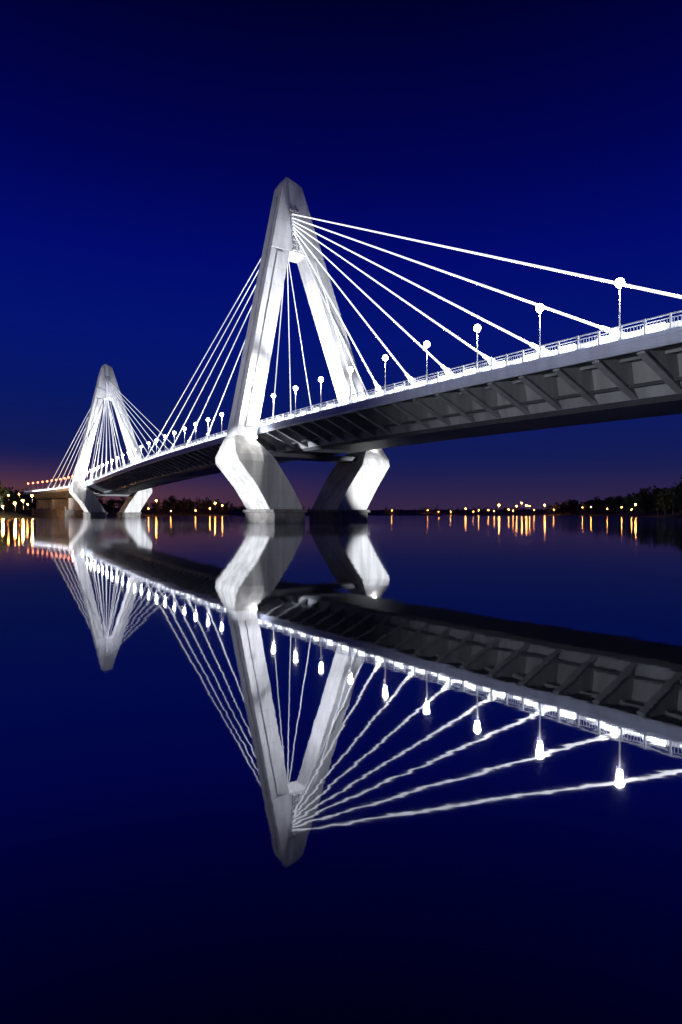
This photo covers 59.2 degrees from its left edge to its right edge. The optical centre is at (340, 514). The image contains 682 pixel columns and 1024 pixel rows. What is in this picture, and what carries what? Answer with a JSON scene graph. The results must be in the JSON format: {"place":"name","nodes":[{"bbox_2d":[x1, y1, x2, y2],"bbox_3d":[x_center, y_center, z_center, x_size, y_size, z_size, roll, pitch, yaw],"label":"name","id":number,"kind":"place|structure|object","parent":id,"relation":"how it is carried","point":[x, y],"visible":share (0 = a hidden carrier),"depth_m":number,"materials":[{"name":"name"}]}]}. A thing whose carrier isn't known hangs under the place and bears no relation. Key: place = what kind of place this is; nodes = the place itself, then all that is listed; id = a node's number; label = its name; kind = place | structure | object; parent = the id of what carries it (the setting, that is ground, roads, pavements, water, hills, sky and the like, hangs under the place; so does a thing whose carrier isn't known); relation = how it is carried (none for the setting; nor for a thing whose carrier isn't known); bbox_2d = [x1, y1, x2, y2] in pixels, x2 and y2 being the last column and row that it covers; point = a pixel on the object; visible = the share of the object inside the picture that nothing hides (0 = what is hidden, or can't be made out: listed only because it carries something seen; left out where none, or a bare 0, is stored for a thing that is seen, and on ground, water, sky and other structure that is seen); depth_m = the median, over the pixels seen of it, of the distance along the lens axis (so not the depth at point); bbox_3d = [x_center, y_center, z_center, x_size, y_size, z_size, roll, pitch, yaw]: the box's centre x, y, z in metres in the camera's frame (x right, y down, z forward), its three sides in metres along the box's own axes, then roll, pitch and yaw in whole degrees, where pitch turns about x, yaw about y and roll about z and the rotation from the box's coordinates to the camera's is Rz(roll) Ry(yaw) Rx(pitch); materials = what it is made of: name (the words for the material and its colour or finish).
{"place":"outdoors","nodes":[
{"label":"outdoors","id":0,"kind":"place"},
{"bbox_2d":[0,515,681,1023],"bbox_3d":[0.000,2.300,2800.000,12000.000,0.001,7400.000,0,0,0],"label":"river water","id":1,"kind":"structure","parent":0,"point":[400,769],"depth_m":5.40,"materials":[{"name":"blue liquid"}]},
{"bbox_2d":[0,508,681,517],"bbox_3d":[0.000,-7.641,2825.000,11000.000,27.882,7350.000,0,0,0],"label":"ground","id":2,"kind":"structure","parent":0,"point":[11,514],"depth_m":1134.32,"materials":[{"name":"black plant"}]},
{"bbox_2d":[0,481,8,506],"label":"tree belt","id":3,"kind":"object","parent":2,"relation":"on","point":[3,492],"visible":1,"depth_m":449.99,"materials":[{"name":"green plant"}]},
{"bbox_2d":[0,488,30,513],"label":"tree belt","id":4,"kind":"object","parent":2,"relation":"on","point":[10,499],"visible":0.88,"depth_m":543.06,"materials":[{"name":"black plant"}]},
{"bbox_2d":[2,487,232,513],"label":"tree belt","id":5,"kind":"object","parent":2,"relation":"on","point":[174,505],"visible":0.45,"depth_m":979.53,"materials":[{"name":"green plant"}]},
{"bbox_2d":[24,177,681,522],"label":"cable stayed bridge","id":6,"kind":"structure","parent":2,"relation":"on","point":[633,374],"depth_m":158.96,"materials":[{"name":"concrete"}]},
{"bbox_2d":[220,412,223,436],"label":"street lamp","id":7,"kind":"object","parent":6,"relation":"on","point":[221,414],"visible":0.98,"depth_m":188.90,"materials":[{"name":"metal"}]},
{"bbox_2d":[271,393,275,417],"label":"street lamp","id":8,"kind":"object","parent":6,"relation":"on","point":[273,395],"visible":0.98,"depth_m":157.91,"materials":[{"name":"metal"}]},
{"bbox_2d":[293,386,297,416],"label":"street lamp","id":9,"kind":"object","parent":6,"relation":"on","point":[295,388],"visible":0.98,"depth_m":147.57,"materials":[{"name":"metal"}]},
{"bbox_2d":[348,366,352,396],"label":"street lamp","id":10,"kind":"object","parent":6,"relation":"on","point":[350,369],"visible":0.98,"depth_m":126.93,"materials":[{"name":"metal"}]},
{"bbox_2d":[382,355,387,387],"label":"street lamp","id":11,"kind":"object","parent":6,"relation":"on","point":[385,358],"visible":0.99,"depth_m":116.58,"materials":[{"name":"metal"}]},
{"bbox_2d":[424,341,429,374],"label":"street lamp","id":12,"kind":"object","parent":6,"relation":"on","point":[426,344],"visible":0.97,"depth_m":106.16,"materials":[{"name":"metal"}]},
{"bbox_2d":[474,324,480,361],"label":"street lamp","id":13,"kind":"object","parent":6,"relation":"on","point":[477,328],"visible":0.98,"depth_m":95.87,"materials":[{"name":"metal"}]},
{"bbox_2d":[536,304,543,345],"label":"street lamp","id":14,"kind":"object","parent":6,"relation":"on","point":[539,308],"visible":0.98,"depth_m":85.62,"materials":[{"name":"metal"}]},
{"bbox_2d":[615,278,624,338],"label":"street lamp","id":15,"kind":"object","parent":6,"relation":"on","point":[619,283],"visible":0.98,"depth_m":75.20,"materials":[{"name":"metal"}]},
{"bbox_2d":[195,503,536,513],"bbox_3d":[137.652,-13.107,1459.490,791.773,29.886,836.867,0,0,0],"label":"tree belt","id":16,"kind":"object","parent":2,"relation":"on","point":[240,509],"visible":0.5,"depth_m":1685.98,"materials":[{"name":"black plant"}]},
{"bbox_2d":[546,475,681,514],"bbox_3d":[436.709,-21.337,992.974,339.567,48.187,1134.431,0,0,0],"label":"tree belt","id":17,"kind":"object","parent":2,"relation":"on","point":[665,499],"visible":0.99,"depth_m":835.91,"materials":[{"name":"green plant"}]},
{"bbox_2d":[0,0,681,509],"label":"sky","id":18,"kind":"structure","parent":0,"point":[146,146],"materials":[{"name":"blue"}]}
]}

